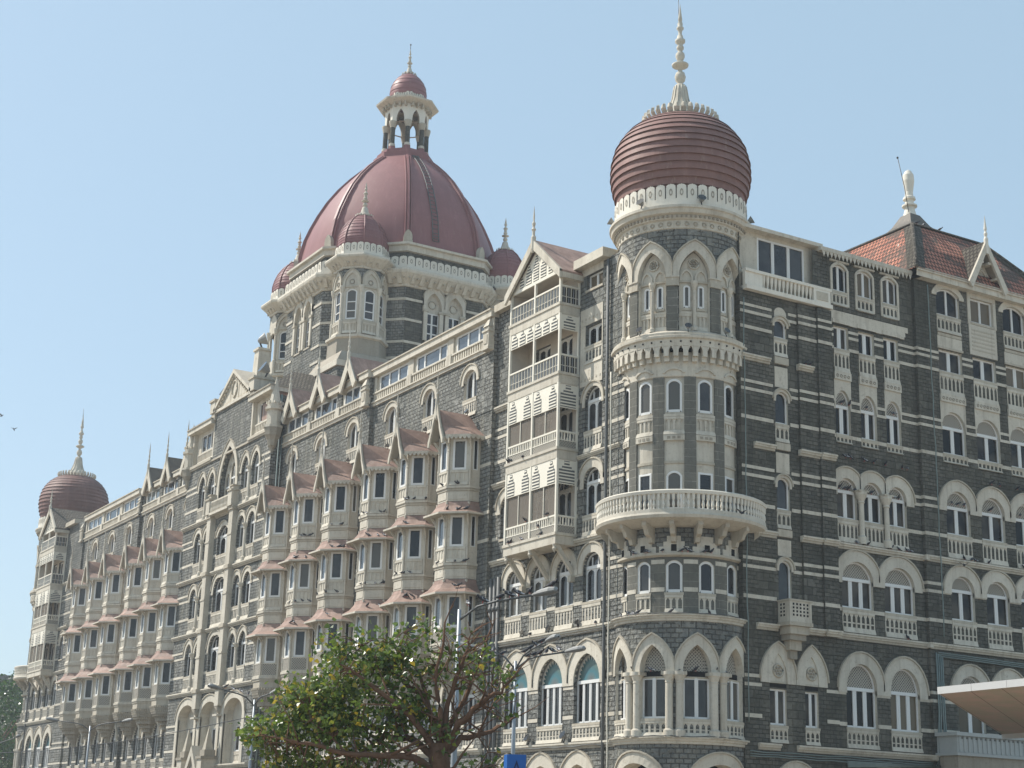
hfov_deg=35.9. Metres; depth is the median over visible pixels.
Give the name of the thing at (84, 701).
bay window
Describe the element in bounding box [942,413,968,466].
casement window
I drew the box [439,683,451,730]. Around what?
lancet window
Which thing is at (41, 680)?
arched window
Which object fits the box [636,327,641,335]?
floodlight
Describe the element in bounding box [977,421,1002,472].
casement window
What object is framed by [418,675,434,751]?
lancet window
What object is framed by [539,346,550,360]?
casement window
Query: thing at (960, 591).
casement window
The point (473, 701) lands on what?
lancet window
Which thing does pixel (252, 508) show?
arched window
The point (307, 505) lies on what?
bay window
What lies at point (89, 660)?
bay window
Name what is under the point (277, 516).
bay window
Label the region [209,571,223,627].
arched window
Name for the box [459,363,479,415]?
round headed window
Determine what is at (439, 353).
attic window
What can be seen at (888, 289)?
casement window
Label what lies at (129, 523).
round headed window
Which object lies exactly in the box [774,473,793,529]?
slot window
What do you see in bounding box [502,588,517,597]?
pigeon
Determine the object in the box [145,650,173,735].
bay window
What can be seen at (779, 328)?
slot window
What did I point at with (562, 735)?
floodlight
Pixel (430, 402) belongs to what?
round headed window
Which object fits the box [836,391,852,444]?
casement window
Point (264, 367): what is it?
floodlight
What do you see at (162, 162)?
sky
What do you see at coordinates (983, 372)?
casement window
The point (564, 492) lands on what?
arched window
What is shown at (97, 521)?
attic window
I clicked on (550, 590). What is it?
street lamp
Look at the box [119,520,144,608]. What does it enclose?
bay window
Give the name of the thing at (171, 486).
attic window
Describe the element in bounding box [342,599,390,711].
bay window
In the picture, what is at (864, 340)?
casement window
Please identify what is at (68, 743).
lancet window
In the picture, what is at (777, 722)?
casement window
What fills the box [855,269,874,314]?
casement window
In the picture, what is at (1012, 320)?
casement window
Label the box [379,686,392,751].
lancet window
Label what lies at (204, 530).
arched window
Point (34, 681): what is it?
arched window
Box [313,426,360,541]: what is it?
bay window
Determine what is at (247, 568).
arched window
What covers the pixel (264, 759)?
lancet window
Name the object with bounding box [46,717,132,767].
street lamp
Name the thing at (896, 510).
casement window
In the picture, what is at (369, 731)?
lancet window
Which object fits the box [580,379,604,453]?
arched window
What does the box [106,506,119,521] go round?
attic window
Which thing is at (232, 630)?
arched window
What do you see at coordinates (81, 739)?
lancet window
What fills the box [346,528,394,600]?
bay window
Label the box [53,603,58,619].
arched window
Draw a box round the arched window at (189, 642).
[181,639,192,692]
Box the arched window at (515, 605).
[501,561,525,639]
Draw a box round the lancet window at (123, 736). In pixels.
[121,731,128,767]
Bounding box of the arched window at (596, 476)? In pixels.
[579,456,603,536]
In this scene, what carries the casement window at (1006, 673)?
in the grand hotel
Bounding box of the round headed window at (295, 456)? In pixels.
[285,445,298,484]
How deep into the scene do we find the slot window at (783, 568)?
84.64 m
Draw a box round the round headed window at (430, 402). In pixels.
[419,383,436,433]
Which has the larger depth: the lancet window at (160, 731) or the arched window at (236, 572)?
the lancet window at (160, 731)
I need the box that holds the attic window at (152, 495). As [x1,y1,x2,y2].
[147,487,159,502]
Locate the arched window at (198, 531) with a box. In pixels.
[191,528,201,577]
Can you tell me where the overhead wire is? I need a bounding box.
[0,716,251,752]
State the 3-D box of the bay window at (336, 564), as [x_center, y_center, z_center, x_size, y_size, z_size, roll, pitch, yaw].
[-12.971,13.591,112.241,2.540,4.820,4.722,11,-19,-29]
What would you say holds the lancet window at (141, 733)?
in the grand hotel
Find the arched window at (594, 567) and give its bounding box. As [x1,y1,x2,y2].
[576,541,602,625]
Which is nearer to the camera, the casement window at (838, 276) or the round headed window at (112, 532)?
the casement window at (838, 276)
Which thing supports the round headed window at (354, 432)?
in the grand hotel
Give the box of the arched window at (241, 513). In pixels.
[233,510,245,563]
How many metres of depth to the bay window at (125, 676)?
147.00 m
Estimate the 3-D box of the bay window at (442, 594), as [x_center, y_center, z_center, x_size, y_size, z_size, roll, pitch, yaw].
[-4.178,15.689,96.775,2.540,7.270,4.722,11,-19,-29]
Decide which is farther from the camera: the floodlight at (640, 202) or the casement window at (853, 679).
the floodlight at (640, 202)
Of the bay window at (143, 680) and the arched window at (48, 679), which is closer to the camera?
the bay window at (143, 680)
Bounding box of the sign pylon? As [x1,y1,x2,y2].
[504,754,525,767]
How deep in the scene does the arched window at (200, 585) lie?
135.09 m
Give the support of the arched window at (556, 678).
in the grand hotel
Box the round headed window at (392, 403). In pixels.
[382,400,399,449]
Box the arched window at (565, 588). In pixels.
[550,548,577,630]
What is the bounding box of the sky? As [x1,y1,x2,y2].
[0,0,1023,674]
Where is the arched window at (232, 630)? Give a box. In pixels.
[224,627,236,684]
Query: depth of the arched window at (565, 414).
92.24 m
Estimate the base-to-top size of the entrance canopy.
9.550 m
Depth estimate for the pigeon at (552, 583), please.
50.20 m
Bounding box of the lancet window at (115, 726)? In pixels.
[109,723,117,766]
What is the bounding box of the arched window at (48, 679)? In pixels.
[41,677,50,719]
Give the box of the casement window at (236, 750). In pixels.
[232,725,240,762]
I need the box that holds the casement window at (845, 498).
[836,466,860,543]
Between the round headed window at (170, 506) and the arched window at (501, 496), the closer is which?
the arched window at (501, 496)
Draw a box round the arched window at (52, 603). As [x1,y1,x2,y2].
[47,602,53,618]
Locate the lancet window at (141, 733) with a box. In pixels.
[140,729,146,767]
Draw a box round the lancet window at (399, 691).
[397,691,408,752]
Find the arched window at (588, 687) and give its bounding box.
[567,638,605,741]
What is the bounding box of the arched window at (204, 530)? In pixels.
[200,524,206,574]
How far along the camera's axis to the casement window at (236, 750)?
124.33 m
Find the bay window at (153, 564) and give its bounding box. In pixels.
[137,513,162,602]
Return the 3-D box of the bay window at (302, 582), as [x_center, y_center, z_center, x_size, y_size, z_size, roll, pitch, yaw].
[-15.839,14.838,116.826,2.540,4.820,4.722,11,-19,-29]
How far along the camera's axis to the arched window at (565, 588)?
88.96 m
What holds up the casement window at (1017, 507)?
in the grand hotel
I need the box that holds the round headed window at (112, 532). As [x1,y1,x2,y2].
[107,530,115,554]
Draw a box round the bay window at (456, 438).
[427,371,484,503]
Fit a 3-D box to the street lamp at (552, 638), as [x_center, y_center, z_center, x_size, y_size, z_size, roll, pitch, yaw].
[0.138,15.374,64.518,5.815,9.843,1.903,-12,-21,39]
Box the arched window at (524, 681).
[499,649,532,746]
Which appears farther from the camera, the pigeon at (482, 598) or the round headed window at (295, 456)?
the round headed window at (295, 456)
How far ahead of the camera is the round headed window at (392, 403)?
111.61 m
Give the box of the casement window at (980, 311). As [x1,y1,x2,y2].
[970,299,994,329]
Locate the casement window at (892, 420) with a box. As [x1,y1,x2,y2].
[886,402,903,454]
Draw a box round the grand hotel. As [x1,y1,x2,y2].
[13,0,1023,767]
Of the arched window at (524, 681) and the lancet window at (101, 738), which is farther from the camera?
the lancet window at (101, 738)
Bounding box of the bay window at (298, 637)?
[273,616,314,702]
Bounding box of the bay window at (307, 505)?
[283,442,322,552]
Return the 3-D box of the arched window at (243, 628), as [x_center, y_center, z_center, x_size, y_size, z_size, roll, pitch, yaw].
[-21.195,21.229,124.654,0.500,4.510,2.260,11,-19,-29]
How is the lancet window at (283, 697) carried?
in the grand hotel
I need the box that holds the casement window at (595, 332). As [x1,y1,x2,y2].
[584,323,601,365]
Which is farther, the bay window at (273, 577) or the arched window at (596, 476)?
the bay window at (273, 577)
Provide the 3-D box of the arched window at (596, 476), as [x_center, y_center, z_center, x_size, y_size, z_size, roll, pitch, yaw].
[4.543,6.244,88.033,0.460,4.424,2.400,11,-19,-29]
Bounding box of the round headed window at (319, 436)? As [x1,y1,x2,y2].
[313,432,327,471]
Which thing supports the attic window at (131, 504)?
in the grand hotel
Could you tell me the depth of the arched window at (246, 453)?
131.06 m
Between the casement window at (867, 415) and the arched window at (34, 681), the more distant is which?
the arched window at (34, 681)
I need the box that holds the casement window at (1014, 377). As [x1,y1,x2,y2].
[1006,366,1023,411]
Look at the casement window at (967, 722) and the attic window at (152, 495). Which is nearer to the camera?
the casement window at (967, 722)
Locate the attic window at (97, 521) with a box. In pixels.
[88,515,101,530]
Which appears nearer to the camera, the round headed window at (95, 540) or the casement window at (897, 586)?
the casement window at (897, 586)
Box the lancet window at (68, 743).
[67,740,72,767]
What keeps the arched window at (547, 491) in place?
in the grand hotel
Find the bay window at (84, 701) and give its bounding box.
[71,669,96,744]
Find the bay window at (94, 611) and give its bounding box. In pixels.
[81,541,104,620]
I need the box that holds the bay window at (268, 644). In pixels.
[245,624,282,723]
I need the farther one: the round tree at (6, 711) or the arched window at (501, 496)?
the round tree at (6, 711)
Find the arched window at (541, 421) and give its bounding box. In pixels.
[530,410,552,441]
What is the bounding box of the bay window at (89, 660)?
[76,620,99,669]
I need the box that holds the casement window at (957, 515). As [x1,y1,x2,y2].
[938,480,976,560]
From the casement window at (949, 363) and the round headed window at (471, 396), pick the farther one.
the round headed window at (471, 396)
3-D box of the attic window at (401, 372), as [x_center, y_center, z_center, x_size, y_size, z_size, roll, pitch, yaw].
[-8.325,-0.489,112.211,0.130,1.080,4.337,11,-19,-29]
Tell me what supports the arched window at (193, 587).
in the grand hotel
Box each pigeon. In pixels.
[477,594,488,602]
[492,593,505,598]
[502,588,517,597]
[512,588,524,595]
[543,579,557,587]
[547,646,557,652]
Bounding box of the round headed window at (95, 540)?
[91,538,98,561]
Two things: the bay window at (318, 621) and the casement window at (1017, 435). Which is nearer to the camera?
the casement window at (1017, 435)
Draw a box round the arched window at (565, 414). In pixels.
[552,407,574,440]
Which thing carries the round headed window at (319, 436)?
in the grand hotel
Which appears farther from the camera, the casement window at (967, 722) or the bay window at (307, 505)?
the bay window at (307, 505)
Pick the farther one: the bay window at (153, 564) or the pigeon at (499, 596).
the bay window at (153, 564)
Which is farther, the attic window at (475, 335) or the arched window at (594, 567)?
the attic window at (475, 335)
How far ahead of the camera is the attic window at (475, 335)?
103.23 m
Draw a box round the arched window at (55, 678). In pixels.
[48,675,57,716]
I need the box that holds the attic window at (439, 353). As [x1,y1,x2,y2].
[417,343,447,370]
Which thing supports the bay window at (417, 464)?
in the grand hotel
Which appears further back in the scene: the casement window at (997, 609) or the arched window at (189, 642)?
the arched window at (189, 642)
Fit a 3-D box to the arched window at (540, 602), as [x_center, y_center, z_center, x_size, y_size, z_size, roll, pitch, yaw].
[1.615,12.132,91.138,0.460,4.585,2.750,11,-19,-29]
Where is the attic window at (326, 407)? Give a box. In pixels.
[315,397,336,418]
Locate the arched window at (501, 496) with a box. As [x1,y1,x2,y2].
[495,487,504,541]
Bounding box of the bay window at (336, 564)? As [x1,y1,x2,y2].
[308,540,356,609]
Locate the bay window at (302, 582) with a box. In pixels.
[278,550,318,617]
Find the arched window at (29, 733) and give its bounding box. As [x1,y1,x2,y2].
[23,728,33,767]
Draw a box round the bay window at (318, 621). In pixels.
[304,608,352,699]
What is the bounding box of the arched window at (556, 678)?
[532,644,567,743]
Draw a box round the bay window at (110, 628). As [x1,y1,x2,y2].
[92,614,120,664]
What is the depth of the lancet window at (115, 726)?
150.82 m
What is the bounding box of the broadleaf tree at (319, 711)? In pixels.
[229,589,546,767]
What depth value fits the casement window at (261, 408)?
131.00 m
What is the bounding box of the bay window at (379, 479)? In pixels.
[351,409,397,530]
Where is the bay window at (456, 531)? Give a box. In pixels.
[423,501,483,580]
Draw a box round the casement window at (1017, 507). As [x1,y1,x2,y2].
[1010,493,1023,568]
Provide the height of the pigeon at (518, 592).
0.276 m
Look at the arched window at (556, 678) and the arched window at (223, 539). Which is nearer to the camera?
the arched window at (556, 678)
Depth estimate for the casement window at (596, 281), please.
91.74 m
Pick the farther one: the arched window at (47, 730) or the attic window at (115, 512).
the arched window at (47, 730)
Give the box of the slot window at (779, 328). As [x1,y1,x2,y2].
[771,315,789,358]
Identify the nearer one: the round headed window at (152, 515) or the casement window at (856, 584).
the casement window at (856, 584)
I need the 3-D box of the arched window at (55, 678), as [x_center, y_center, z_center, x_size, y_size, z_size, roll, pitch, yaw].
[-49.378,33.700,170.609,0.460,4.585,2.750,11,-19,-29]
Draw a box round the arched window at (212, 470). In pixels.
[205,467,216,518]
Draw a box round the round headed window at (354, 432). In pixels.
[344,417,359,463]
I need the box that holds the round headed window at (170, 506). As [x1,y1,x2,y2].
[164,504,174,529]
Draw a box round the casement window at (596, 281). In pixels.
[585,271,602,292]
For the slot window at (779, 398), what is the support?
in the grand hotel
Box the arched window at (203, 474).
[196,472,206,521]
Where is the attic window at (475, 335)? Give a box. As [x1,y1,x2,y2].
[457,323,485,350]
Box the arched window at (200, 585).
[195,581,201,631]
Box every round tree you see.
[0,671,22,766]
[0,674,22,767]
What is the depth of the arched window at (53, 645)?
174.82 m
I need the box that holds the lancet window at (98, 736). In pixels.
[91,730,99,767]
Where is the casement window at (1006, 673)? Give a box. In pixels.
[991,668,1023,734]
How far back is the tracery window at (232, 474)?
135.03 m
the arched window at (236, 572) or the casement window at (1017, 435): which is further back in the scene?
the arched window at (236, 572)
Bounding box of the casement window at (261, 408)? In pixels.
[259,400,268,422]
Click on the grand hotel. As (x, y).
(175, 586)
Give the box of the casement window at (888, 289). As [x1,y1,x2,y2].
[880,276,898,320]
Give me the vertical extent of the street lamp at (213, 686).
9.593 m
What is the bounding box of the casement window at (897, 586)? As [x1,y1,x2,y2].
[879,556,924,639]
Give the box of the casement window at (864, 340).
[858,333,876,379]
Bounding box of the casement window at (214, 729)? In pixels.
[211,728,215,749]
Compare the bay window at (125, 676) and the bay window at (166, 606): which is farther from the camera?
the bay window at (125, 676)
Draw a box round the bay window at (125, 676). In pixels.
[109,660,136,740]
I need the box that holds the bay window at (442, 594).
[420,579,480,701]
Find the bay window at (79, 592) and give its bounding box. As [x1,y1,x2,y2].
[65,549,87,626]
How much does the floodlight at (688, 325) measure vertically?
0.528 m
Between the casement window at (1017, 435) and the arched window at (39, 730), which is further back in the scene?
the arched window at (39, 730)
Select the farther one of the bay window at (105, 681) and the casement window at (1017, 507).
the bay window at (105, 681)
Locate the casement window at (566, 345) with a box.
[561,336,572,356]
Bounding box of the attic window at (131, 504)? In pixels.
[124,496,139,512]
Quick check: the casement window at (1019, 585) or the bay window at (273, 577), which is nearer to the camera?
the casement window at (1019, 585)
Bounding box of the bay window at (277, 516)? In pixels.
[255,456,291,561]
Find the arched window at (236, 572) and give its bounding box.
[229,569,241,621]
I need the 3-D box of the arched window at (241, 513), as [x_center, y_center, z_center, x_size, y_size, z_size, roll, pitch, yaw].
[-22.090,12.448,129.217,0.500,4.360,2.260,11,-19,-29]
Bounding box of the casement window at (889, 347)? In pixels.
[883,339,900,384]
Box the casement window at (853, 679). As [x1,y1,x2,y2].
[837,651,884,749]
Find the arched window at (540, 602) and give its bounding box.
[525,555,550,635]
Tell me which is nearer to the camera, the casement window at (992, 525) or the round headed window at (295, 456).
the casement window at (992, 525)
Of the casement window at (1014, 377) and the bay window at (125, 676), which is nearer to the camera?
the casement window at (1014, 377)
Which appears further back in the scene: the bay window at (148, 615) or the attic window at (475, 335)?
the bay window at (148, 615)
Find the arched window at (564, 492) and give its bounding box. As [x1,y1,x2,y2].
[550,484,573,524]
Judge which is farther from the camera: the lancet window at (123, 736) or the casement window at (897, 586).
the lancet window at (123, 736)
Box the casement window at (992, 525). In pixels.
[976,486,1011,566]
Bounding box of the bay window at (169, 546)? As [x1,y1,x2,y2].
[156,503,182,596]
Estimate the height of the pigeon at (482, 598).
0.295 m
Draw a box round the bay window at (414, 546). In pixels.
[383,515,434,591]
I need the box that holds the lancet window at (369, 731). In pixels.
[360,699,371,745]
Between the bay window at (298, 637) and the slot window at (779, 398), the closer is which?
the slot window at (779, 398)
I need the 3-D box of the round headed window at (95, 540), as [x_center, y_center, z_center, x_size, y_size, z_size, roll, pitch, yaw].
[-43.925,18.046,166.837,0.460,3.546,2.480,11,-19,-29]
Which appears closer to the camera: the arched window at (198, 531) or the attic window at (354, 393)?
the attic window at (354, 393)
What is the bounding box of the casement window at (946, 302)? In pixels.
[931,284,963,336]
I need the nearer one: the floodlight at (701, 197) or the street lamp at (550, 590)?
the street lamp at (550, 590)
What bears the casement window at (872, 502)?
in the grand hotel
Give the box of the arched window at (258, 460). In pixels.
[249,445,261,499]
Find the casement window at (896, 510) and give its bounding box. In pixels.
[885,475,915,551]
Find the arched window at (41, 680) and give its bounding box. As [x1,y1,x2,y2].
[34,678,43,720]
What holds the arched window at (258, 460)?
in the grand hotel
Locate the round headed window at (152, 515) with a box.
[146,513,155,538]
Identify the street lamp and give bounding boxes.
[0,734,20,742]
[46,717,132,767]
[207,683,280,767]
[451,586,558,767]
[454,634,585,753]
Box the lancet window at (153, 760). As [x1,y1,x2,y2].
[150,722,159,767]
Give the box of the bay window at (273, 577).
[250,560,287,624]
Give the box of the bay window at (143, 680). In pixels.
[127,655,155,738]
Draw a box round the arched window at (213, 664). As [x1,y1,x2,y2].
[204,629,219,687]
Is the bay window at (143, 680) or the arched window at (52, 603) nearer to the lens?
the bay window at (143, 680)
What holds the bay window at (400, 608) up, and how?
in the grand hotel
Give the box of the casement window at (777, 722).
[770,689,788,743]
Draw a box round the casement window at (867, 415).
[861,397,878,449]
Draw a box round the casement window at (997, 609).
[981,570,1016,650]
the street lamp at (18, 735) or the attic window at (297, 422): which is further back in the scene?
the street lamp at (18, 735)
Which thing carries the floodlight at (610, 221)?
attached to the grand hotel
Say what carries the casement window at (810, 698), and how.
in the grand hotel
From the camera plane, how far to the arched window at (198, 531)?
137.94 m
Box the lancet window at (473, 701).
[461,674,479,748]
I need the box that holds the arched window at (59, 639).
[58,630,64,660]
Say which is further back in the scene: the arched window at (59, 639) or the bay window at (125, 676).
the arched window at (59, 639)
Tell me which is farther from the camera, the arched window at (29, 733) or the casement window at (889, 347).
the arched window at (29, 733)
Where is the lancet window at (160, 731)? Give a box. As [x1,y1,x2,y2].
[158,726,164,767]
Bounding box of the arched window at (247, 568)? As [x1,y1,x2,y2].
[239,565,252,619]
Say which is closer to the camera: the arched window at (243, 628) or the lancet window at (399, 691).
the lancet window at (399, 691)
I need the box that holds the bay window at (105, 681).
[87,664,116,742]
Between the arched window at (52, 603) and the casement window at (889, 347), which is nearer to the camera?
the casement window at (889, 347)
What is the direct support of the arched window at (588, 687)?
in the grand hotel
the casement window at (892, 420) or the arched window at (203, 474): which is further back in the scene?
the arched window at (203, 474)
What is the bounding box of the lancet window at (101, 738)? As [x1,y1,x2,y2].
[100,735,105,766]
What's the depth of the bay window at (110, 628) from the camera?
153.16 m
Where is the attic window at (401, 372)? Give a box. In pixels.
[380,363,407,389]
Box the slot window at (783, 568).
[775,556,795,599]
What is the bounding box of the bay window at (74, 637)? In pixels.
[60,626,83,673]
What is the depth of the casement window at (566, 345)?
93.42 m
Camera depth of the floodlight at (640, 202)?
87.62 m
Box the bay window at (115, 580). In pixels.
[98,532,125,614]
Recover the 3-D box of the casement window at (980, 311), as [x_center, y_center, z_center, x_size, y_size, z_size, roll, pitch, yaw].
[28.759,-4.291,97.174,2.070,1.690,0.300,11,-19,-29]
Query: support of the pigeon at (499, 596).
on the street lamp at (550, 590)
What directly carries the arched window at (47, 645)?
in the grand hotel
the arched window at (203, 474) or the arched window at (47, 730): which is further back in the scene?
the arched window at (47, 730)
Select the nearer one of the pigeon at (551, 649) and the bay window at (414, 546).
the pigeon at (551, 649)
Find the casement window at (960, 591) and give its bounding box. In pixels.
[943,564,981,646]
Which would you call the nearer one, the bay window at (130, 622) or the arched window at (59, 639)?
the bay window at (130, 622)
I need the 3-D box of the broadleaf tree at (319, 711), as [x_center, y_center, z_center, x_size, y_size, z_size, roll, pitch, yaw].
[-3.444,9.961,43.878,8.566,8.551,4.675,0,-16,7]
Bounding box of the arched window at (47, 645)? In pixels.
[42,643,48,664]
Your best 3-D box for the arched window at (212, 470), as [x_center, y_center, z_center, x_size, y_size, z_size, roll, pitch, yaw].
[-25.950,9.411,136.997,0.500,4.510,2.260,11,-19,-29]
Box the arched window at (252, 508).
[244,505,256,559]
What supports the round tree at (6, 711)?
on the ground
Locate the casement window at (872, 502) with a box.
[860,470,885,547]
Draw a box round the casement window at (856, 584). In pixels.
[838,549,879,634]
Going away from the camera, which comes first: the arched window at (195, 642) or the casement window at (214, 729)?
the casement window at (214, 729)
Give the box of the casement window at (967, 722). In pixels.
[950,664,989,733]
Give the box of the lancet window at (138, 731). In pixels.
[131,724,140,767]
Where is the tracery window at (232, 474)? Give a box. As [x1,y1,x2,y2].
[216,438,238,498]
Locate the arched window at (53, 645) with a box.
[48,643,54,664]
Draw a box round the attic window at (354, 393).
[345,383,362,403]
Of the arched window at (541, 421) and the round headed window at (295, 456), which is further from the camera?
the round headed window at (295, 456)
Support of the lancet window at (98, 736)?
in the grand hotel
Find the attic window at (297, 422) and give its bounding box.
[288,411,308,432]
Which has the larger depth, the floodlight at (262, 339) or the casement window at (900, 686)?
the floodlight at (262, 339)
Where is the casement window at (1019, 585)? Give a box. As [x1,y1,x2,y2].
[1015,576,1023,652]
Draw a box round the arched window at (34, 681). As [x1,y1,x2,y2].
[28,680,36,721]
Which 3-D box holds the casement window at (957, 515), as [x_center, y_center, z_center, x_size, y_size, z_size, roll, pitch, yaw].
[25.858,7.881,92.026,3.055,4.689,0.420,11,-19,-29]
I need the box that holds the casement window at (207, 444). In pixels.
[201,431,213,453]
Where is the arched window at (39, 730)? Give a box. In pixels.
[32,726,42,767]
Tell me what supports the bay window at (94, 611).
in the grand hotel
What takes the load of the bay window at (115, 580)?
in the grand hotel
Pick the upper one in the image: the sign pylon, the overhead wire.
the overhead wire
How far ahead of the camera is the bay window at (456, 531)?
97.64 m
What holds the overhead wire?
attached to the street lamp at (18, 735)
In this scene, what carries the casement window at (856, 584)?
in the grand hotel
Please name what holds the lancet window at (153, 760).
in the grand hotel
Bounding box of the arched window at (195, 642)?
[190,637,196,690]
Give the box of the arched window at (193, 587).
[186,584,197,633]
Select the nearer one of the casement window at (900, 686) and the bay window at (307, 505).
the casement window at (900, 686)
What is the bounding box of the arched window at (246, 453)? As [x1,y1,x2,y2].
[238,450,250,503]
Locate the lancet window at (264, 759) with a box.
[260,712,270,761]
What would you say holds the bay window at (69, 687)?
in the grand hotel
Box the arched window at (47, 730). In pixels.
[41,725,51,767]
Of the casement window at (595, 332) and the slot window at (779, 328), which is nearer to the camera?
the slot window at (779, 328)
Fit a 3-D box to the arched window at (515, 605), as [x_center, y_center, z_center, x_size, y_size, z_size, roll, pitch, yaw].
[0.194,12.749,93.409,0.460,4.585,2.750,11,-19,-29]
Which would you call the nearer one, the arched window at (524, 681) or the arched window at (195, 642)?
the arched window at (524, 681)
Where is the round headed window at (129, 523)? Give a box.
[124,522,132,545]
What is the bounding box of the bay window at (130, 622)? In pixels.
[114,608,139,660]
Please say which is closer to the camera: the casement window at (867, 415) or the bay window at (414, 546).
the casement window at (867, 415)
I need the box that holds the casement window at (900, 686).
[884,656,929,752]
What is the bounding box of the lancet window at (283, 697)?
[277,697,288,754]
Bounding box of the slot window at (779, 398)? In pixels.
[772,387,791,443]
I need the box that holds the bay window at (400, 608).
[379,590,431,703]
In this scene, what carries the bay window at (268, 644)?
in the grand hotel
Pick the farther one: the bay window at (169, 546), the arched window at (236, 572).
the bay window at (169, 546)
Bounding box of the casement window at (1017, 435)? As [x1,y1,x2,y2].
[1010,428,1023,477]
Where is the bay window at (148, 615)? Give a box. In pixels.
[132,602,158,655]
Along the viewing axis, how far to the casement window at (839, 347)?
90.62 m
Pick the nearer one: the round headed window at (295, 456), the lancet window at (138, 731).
the round headed window at (295, 456)
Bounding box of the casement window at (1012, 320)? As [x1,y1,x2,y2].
[998,302,1023,352]
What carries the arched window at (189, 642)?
in the grand hotel
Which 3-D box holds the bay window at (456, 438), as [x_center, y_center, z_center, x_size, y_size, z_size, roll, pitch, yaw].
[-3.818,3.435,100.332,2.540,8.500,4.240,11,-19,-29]
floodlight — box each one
[258,333,268,346]
[258,361,269,376]
[523,734,530,744]
[559,731,566,742]
[607,217,613,224]
[636,199,643,208]
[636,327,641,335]
[685,323,691,331]
[698,194,706,204]
[724,328,730,336]
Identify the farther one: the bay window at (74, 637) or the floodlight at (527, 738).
the bay window at (74, 637)
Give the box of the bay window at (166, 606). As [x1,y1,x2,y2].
[150,595,178,650]
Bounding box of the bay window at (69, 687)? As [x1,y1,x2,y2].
[55,673,78,746]
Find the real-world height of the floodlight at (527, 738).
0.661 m
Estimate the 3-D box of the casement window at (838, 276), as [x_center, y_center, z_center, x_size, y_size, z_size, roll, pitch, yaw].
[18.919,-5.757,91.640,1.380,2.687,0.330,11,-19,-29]
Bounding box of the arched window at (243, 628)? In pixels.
[235,624,247,682]
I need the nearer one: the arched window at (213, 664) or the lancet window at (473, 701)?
the lancet window at (473, 701)
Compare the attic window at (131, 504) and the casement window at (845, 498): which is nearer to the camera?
the casement window at (845, 498)
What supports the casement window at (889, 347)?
in the grand hotel
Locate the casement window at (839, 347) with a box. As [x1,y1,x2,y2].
[833,326,850,373]
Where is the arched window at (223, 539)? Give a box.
[214,520,227,569]
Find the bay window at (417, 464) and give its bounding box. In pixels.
[387,394,437,517]
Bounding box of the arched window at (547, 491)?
[528,485,550,526]
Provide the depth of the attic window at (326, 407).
121.13 m
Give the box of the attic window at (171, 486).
[164,478,177,494]
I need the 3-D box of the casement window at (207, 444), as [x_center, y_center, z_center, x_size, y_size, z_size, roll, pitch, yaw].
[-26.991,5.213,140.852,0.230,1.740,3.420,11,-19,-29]
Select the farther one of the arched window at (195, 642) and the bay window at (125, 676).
the bay window at (125, 676)
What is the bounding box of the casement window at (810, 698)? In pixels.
[805,692,820,745]
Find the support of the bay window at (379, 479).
in the grand hotel
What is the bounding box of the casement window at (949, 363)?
[938,350,964,397]
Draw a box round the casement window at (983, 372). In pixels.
[972,358,998,405]
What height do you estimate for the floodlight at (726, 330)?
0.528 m
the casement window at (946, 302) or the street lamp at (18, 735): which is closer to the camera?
the casement window at (946, 302)
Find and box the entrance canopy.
[937,678,1023,738]
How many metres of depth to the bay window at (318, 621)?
110.26 m
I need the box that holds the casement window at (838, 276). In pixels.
[830,262,848,307]
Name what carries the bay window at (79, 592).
in the grand hotel
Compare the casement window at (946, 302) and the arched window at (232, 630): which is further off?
the arched window at (232, 630)
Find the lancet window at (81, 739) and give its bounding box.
[74,732,82,767]

